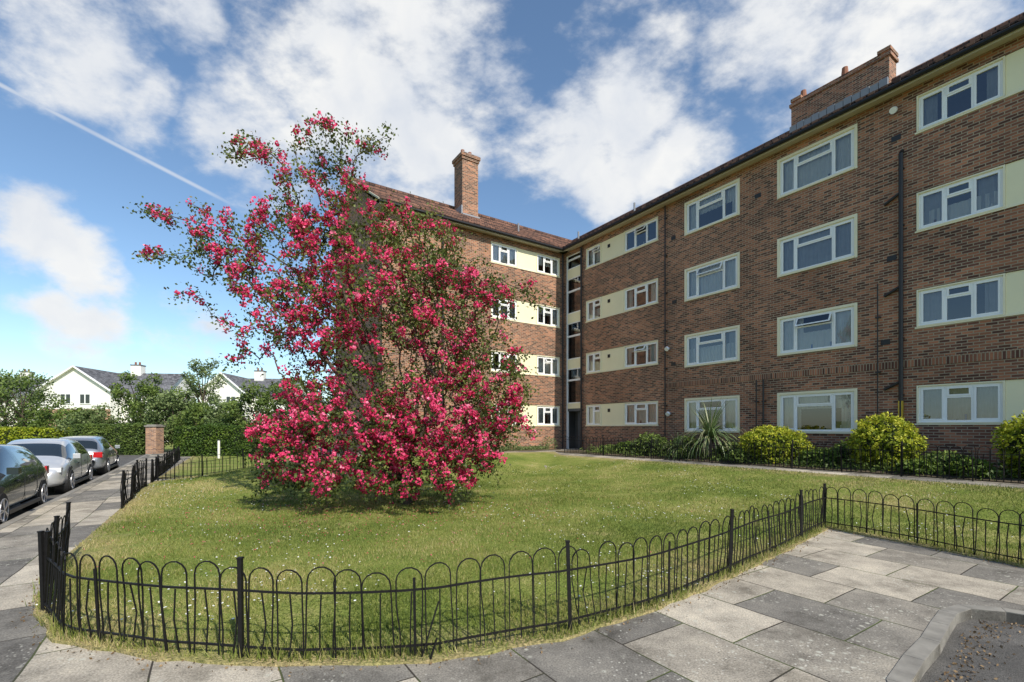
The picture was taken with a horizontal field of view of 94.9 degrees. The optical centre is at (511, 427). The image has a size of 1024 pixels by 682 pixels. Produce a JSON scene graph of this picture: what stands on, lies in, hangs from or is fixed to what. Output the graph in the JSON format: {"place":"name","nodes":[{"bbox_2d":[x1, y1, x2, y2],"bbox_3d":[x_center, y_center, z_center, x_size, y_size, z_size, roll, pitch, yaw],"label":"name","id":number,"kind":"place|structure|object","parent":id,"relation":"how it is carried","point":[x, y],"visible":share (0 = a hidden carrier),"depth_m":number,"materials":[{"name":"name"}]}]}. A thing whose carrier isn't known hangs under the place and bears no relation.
{"place":"outdoors","nodes":[
{"label":"outdoors","id":0,"kind":"place"},
{"bbox_2d":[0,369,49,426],"bbox_3d":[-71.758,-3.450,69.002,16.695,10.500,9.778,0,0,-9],"label":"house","id":1,"kind":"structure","parent":0,"point":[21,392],"depth_m":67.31,"materials":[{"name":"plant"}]},
{"bbox_2d":[7,455,142,520],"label":"road","id":2,"kind":"structure","parent":0,"point":[124,460],"depth_m":14.11,"materials":[{"name":"grey asphalt"}]},
{"bbox_2d":[0,444,48,523],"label":"parked car","id":3,"kind":"object","parent":2,"relation":"on","point":[24,472],"visible":0.98,"depth_m":9.46,"materials":[{"name":"grey metal"}]},
{"bbox_2d":[8,438,92,493],"bbox_3d":[-13.619,1.071,13.578,2.020,1.504,4.265,0,0,-33],"label":"parked car","id":4,"kind":"object","parent":2,"relation":"on","point":[68,462],"visible":0.6,"depth_m":13.06,"materials":[{"name":"silver metal"}]},
{"bbox_2d":[0,454,147,529],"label":"kerb","id":5,"kind":"structure","parent":2,"relation":"on","point":[15,519],"depth_m":11.21,"materials":[{"name":"grey concrete"}]},
{"bbox_2d":[58,436,119,474],"bbox_3d":[-16.931,1.071,18.602,2.020,1.504,4.265,0,0,-33],"label":"parked car","id":6,"kind":"object","parent":2,"relation":"on","point":[104,452],"visible":0.48,"depth_m":17.64,"materials":[{"name":"silver metal"}]},
{"bbox_2d":[144,424,164,453],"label":"brick gate pier","id":7,"kind":"structure","parent":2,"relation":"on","point":[154,438],"depth_m":30.46,"materials":[{"name":"brown brick"}]},
{"bbox_2d":[34,362,199,441],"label":"white gabled house","id":8,"kind":"structure","parent":0,"point":[83,387],"depth_m":56.29,"materials":[{"name":"paint"}]},
{"bbox_2d":[164,435,335,451],"bbox_3d":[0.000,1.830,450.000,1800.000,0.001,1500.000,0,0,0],"label":"ground","id":9,"kind":"structure","parent":0,"point":[168,448],"depth_m":47.89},
{"bbox_2d":[0,369,49,427],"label":"garden tree","id":10,"kind":"object","parent":9,"relation":"on","point":[16,390],"visible":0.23,"depth_m":38.42,"materials":[{"name":"green plant"}]},
{"bbox_2d":[0,426,71,443],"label":"clipped hedge","id":11,"kind":"object","parent":9,"relation":"on","point":[8,434],"visible":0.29,"depth_m":32.54,"materials":[{"name":"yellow plant"}]},
{"bbox_2d":[0,369,73,427],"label":"garden tree","id":12,"kind":"object","parent":9,"relation":"on","point":[21,415],"visible":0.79,"depth_m":35.93,"materials":[{"name":"green plant"}]},
{"bbox_2d":[27,405,84,427],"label":"garden tree","id":13,"kind":"object","parent":9,"relation":"on","point":[45,417],"visible":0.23,"depth_m":33.38,"materials":[{"name":"green plant"}]},
{"bbox_2d":[51,403,120,437],"bbox_3d":[-30.110,0.072,33.546,3.397,3.793,3.857,0,0,0],"label":"garden tree","id":14,"kind":"object","parent":9,"relation":"on","point":[86,415],"visible":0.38,"depth_m":33.04,"materials":[{"name":"green plant"}]},
{"bbox_2d":[68,422,152,454],"bbox_3d":[-26.711,0.740,31.421,5.033,2.240,1.822,0,0,0],"label":"clipped hedge","id":15,"kind":"object","parent":9,"relation":"on","point":[129,438],"visible":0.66,"depth_m":30.85,"materials":[{"name":"green plant"}]},
{"bbox_2d":[106,370,164,423],"bbox_3d":[-28.487,-1.246,35.883,4.407,6.096,3.746,0,0,40],"label":"garden tree","id":16,"kind":"object","parent":9,"relation":"on","point":[117,393],"visible":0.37,"depth_m":35.05,"materials":[{"name":"green plant"}]},
{"bbox_2d":[121,385,192,446],"bbox_3d":[-26.047,-0.680,35.147,4.713,4.965,3.502,0,0,-27],"label":"garden tree","id":17,"kind":"object","parent":9,"relation":"on","point":[147,390],"visible":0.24,"depth_m":34.06,"materials":[{"name":"green plant"}]},
{"bbox_2d":[140,389,195,451],"bbox_3d":[-24.588,-0.525,34.225,3.279,4.654,4.046,0,0,37],"label":"garden tree","id":18,"kind":"object","parent":9,"relation":"on","point":[171,410],"visible":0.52,"depth_m":33.45,"materials":[{"name":"green plant"}]},
{"bbox_2d":[167,401,217,442],"bbox_3d":[-22.291,-0.057,33.093,3.672,3.719,3.786,0,0,0],"label":"garden tree","id":19,"kind":"object","parent":9,"relation":"on","point":[194,414],"visible":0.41,"depth_m":32.19,"materials":[{"name":"green plant"}]},
{"bbox_2d":[181,358,228,416],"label":"birch tree","id":20,"kind":"object","parent":9,"relation":"on","point":[202,391],"visible":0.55,"depth_m":41.76,"materials":[{"name":"green plant"}]},
{"bbox_2d":[202,400,248,425],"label":"garden tree","id":21,"kind":"object","parent":9,"relation":"on","point":[215,415],"visible":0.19,"depth_m":31.41,"materials":[{"name":"green plant"}]},
{"bbox_2d":[172,422,308,456],"bbox_3d":[-16.137,0.751,28.163,7.692,2.201,1.690,0,0,0],"label":"clipped hedge","id":22,"kind":"object","parent":9,"relation":"on","point":[197,440],"visible":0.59,"depth_m":27.62,"materials":[{"name":"green plant"}]},
{"bbox_2d":[219,380,287,425],"bbox_3d":[-17.206,-0.682,31.318,4.361,5.054,3.692,0,0,0],"label":"garden tree","id":23,"kind":"object","parent":9,"relation":"on","point":[247,396],"visible":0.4,"depth_m":30.81,"materials":[{"name":"green plant"}]},
{"bbox_2d":[271,374,324,421],"bbox_3d":[-14.743,-0.861,31.914,3.876,5.327,4.362,0,0,0],"label":"garden tree","id":24,"kind":"object","parent":9,"relation":"on","point":[282,400],"visible":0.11,"depth_m":31.26,"materials":[{"name":"green plant"}]},
{"bbox_2d":[310,412,335,436],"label":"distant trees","id":25,"kind":"object","parent":9,"relation":"on","point":[325,425],"depth_m":99.13,"materials":[{"name":"green plant"}]},
{"bbox_2d":[312,395,335,442],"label":"garden tree","id":26,"kind":"object","parent":9,"relation":"on","point":[331,397],"visible":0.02,"depth_m":33.05,"materials":[{"name":"green plant"}]},
{"bbox_2d":[194,368,307,430],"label":"white gabled house","id":27,"kind":"structure","parent":0,"point":[229,390],"depth_m":61.20,"materials":[{"name":"paint"}]},
{"bbox_2d":[0,447,1023,681],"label":"pavement","id":28,"kind":"structure","parent":0,"point":[835,606],"depth_m":4.00,"materials":[{"name":"grey stone"}]},
{"bbox_2d":[37,502,70,610],"bbox_3d":[-4.954,1.339,5.110,0.094,0.804,2.091,0,0,-38],"label":"bow top fence","id":29,"kind":"object","parent":28,"relation":"on","point":[63,534],"visible":0.52,"depth_m":5.09,"materials":[{"name":"black metal"}]},
{"bbox_2d":[150,446,180,482],"bbox_3d":[-14.204,1.340,19.504,0.159,0.807,12.546,0,0,-32],"label":"bow top fence","id":30,"kind":"object","parent":28,"relation":"on","point":[169,454],"visible":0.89,"depth_m":17.31,"materials":[{"name":"black metal"}]},
{"bbox_2d":[159,456,334,478],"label":"grass verge","id":31,"kind":"object","parent":28,"relation":"on","point":[221,465],"depth_m":20.68,"materials":[{"name":"green plant"}]},
{"bbox_2d":[217,439,219,457],"bbox_3d":[-15.900,1.170,25.500,0.140,1.060,0.133,0,0,0],"label":"white bollard","id":32,"kind":"object","parent":31,"relation":"on","point":[218,447],"visible":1,"depth_m":25.44,"materials":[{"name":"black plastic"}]},
{"bbox_2d":[157,438,347,480],"bbox_3d":[-8.787,1.071,16.557,5.950,1.331,0.297,0,0,-34],"label":"bow top fence","id":33,"kind":"object","parent":28,"relation":"on","point":[202,466],"visible":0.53,"depth_m":15.63,"materials":[{"name":"black metal"}]},
{"bbox_2d":[44,486,826,659],"bbox_3d":[0.883,1.339,5.169,10.334,0.805,2.169,0,0,-21],"label":"bow top fence","id":34,"kind":"object","parent":28,"relation":"on","point":[57,578],"visible":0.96,"depth_m":3.68,"materials":[{"name":"black metal"}]},
{"bbox_2d":[437,449,560,452],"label":"flower bed soil","id":35,"kind":"structure","parent":28,"relation":"on","point":[529,450],"depth_m":23.17,"materials":[{"name":"brown soil"}]},
{"bbox_2d":[432,437,556,452],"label":"flower bed plants","id":36,"kind":"object","parent":35,"relation":"on","point":[525,447],"visible":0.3,"depth_m":23.59,"materials":[{"name":"green plant"}]},
{"bbox_2d":[329,12,1023,472],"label":"brick apartment block","id":37,"kind":"structure","parent":28,"relation":"on","point":[839,258],"depth_m":15.80,"materials":[{"name":"brick"}]},
{"bbox_2d":[490,241,559,425],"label":"short wing windows","id":38,"kind":"structure","parent":37,"relation":"in","point":[502,254],"depth_m":24.70,"materials":[{"name":"plastic"}]},
{"bbox_2d":[567,48,1023,448],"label":"long wing windows","id":39,"kind":"structure","parent":37,"relation":"in","point":[1001,187],"depth_m":15.17,"materials":[{"name":"plastic"}]},
{"bbox_2d":[556,450,1023,483],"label":"shrub bed soil","id":40,"kind":"object","parent":28,"relation":"on","point":[1008,480],"visible":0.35,"depth_m":13.05,"materials":[{"name":"brown soil"}]},
{"bbox_2d":[599,444,614,450],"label":"shrub","id":41,"kind":"object","parent":40,"relation":"on","point":[609,446],"visible":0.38,"depth_m":21.37,"materials":[{"name":"green plant"}]},
{"bbox_2d":[614,441,633,453],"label":"shrub","id":42,"kind":"object","parent":40,"relation":"on","point":[617,446],"visible":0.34,"depth_m":20.16,"materials":[{"name":"green plant"}]},
{"bbox_2d":[632,431,660,452],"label":"shrub","id":43,"kind":"object","parent":40,"relation":"on","point":[644,435],"visible":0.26,"depth_m":19.59,"materials":[{"name":"green plant"}]},
{"bbox_2d":[638,434,669,455],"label":"shrub","id":44,"kind":"object","parent":40,"relation":"on","point":[656,441],"visible":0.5,"depth_m":18.57,"materials":[{"name":"green plant"}]},
{"bbox_2d":[659,430,689,459],"bbox_3d":[6.114,0.726,17.480,1.468,1.364,1.394,0,0,39],"label":"shrub","id":45,"kind":"object","parent":40,"relation":"on","point":[675,446],"visible":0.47,"depth_m":17.39,"materials":[{"name":"green plant"}]},
{"bbox_2d":[668,436,702,455],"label":"shrub","id":46,"kind":"object","parent":40,"relation":"on","point":[689,438],"visible":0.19,"depth_m":18.09,"materials":[{"name":"green plant"}]},
{"bbox_2d":[675,445,696,458],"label":"shrub","id":47,"kind":"object","parent":40,"relation":"on","point":[679,453],"visible":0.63,"depth_m":16.90,"materials":[{"name":"green plant"}]},
{"bbox_2d":[673,397,740,459],"bbox_3d":[7.013,0.135,16.721,2.708,2.569,2.681,0,0,0],"label":"cordyline plant","id":48,"kind":"object","parent":40,"relation":"on","point":[710,430],"visible":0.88,"depth_m":16.46,"materials":[{"name":"green plant"}]},
{"bbox_2d":[712,441,739,459],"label":"shrub","id":49,"kind":"object","parent":40,"relation":"on","point":[721,452],"visible":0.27,"depth_m":16.17,"materials":[{"name":"green plant"}]},
{"bbox_2d":[726,448,755,463],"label":"shrub","id":50,"kind":"object","parent":40,"relation":"on","point":[743,460],"visible":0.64,"depth_m":14.98,"materials":[{"name":"green plant"}]},
{"bbox_2d":[737,424,814,463],"bbox_3d":[8.411,0.559,15.094,2.285,1.328,2.024,0,0,0],"label":"rounded shrub","id":51,"kind":"object","parent":40,"relation":"on","point":[782,434],"visible":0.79,"depth_m":14.55,"materials":[{"name":"green plant"}]},
{"bbox_2d":[580,443,1023,480],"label":"bed groundcover","id":52,"kind":"object","parent":40,"relation":"on","point":[940,471],"visible":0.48,"depth_m":13.17,"materials":[{"name":"green plant"}]},
{"bbox_2d":[799,447,845,465],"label":"shrub","id":53,"kind":"object","parent":40,"relation":"on","point":[805,452],"visible":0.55,"depth_m":13.64,"materials":[{"name":"green plant"}]},
{"bbox_2d":[829,440,853,465],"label":"shrub","id":54,"kind":"object","parent":40,"relation":"on","point":[836,446],"visible":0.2,"depth_m":13.67,"materials":[{"name":"green plant"}]},
{"bbox_2d":[844,411,929,470],"bbox_3d":[10.075,0.401,12.621,1.868,1.662,1.686,0,0,0],"label":"rounded shrub","id":55,"kind":"object","parent":40,"relation":"on","point":[893,430],"visible":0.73,"depth_m":12.25,"materials":[{"name":"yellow plant"}]},
{"bbox_2d":[894,458,936,474],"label":"shrub","id":56,"kind":"object","parent":40,"relation":"on","point":[906,468],"visible":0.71,"depth_m":11.38,"materials":[{"name":"green plant"}]},
{"bbox_2d":[916,450,974,473],"bbox_3d":[10.743,0.894,11.667,1.308,0.695,1.246,0,0,-25],"label":"shrub","id":57,"kind":"object","parent":40,"relation":"on","point":[946,457],"visible":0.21,"depth_m":11.44,"materials":[{"name":"green plant"}]},
{"bbox_2d":[945,457,995,478],"bbox_3d":[10.484,0.963,10.748,0.868,0.585,0.859,0,0,38],"label":"shrub","id":58,"kind":"object","parent":40,"relation":"on","point":[953,468],"visible":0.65,"depth_m":10.56,"materials":[{"name":"green plant"}]},
{"bbox_2d":[990,410,1023,477],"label":"rounded shrub","id":59,"kind":"object","parent":40,"relation":"on","point":[1013,435],"visible":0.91,"depth_m":10.31,"materials":[{"name":"green plant"}]},
{"bbox_2d":[564,434,1023,482],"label":"bow top fence","id":60,"kind":"object","parent":28,"relation":"on","point":[791,465],"visible":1,"depth_m":12.64,"materials":[{"name":"black metal"}]},
{"bbox_2d":[823,483,1023,563],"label":"bow top fence","id":61,"kind":"object","parent":28,"relation":"on","point":[1020,525],"visible":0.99,"depth_m":6.65,"materials":[{"name":"black metal"}]},
{"bbox_2d":[0,0,1023,415],"label":"sky","id":62,"kind":"structure","parent":0,"point":[575,113],"materials":[{"name":"blue"}]},
{"bbox_2d":[33,452,1023,666],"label":"lawn","id":63,"kind":"structure","parent":0,"point":[540,460],"depth_m":6.86,"materials":[{"name":"green plant"}]},
{"bbox_2d":[120,458,147,508],"bbox_3d":[-9.035,1.264,11.265,0.154,0.909,3.755,0,0,-32],"label":"bow top fence","id":64,"kind":"object","parent":63,"relation":"on","point":[134,481],"visible":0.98,"depth_m":10.78,"materials":[{"name":"black metal"}]},
{"bbox_2d":[122,108,555,509],"bbox_3d":[-3.881,-2.325,10.392,9.660,9.054,4.615,0,0,0],"label":"flowering hawthorn tree","id":65,"kind":"object","parent":63,"relation":"on","point":[398,437],"visible":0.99,"depth_m":9.57,"materials":[{"name":"pink plant"}]},
{"bbox_2d":[108,479,608,584],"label":"fallen petals","id":66,"kind":"object","parent":63,"relation":"on","point":[346,518],"visible":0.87,"depth_m":8.84,"materials":[{"name":"pink plant"}]},
{"bbox_2d":[421,601,438,659],"bbox_3d":[-0.596,1.495,3.425,0.134,0.434,0.063,0,0,-9],"label":"bent fence stay","id":67,"kind":"object","parent":63,"relation":"on","point":[434,645],"visible":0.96,"depth_m":3.44,"materials":[{"name":"black metal"}]},
{"bbox_2d":[24,518,1023,661],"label":"fence edge weeds","id":68,"kind":"object","parent":63,"relation":"on","point":[257,653],"visible":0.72,"depth_m":3.80,"materials":[{"name":"green plant"}]},
{"bbox_2d":[36,460,1012,619],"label":"daisies","id":69,"kind":"object","parent":63,"relation":"on","point":[424,525],"visible":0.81,"depth_m":6.49,"materials":[{"name":"white plant"}]},
{"bbox_2d":[920,619,1023,681],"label":"service road","id":70,"kind":"structure","parent":0,"point":[1011,669],"depth_m":3.69,"materials":[{"name":"grey asphalt"}]},
{"bbox_2d":[11,529,1023,681],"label":"leaf litter","id":71,"kind":"object","parent":70,"relation":"on","point":[940,679],"visible":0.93,"depth_m":3.78,"materials":[{"name":"brown plant"}]},
{"bbox_2d":[886,604,1023,681],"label":"kerb","id":72,"kind":"structure","parent":70,"relation":"on","point":[916,655],"depth_m":3.78,"materials":[{"name":"grey concrete"}]}
]}

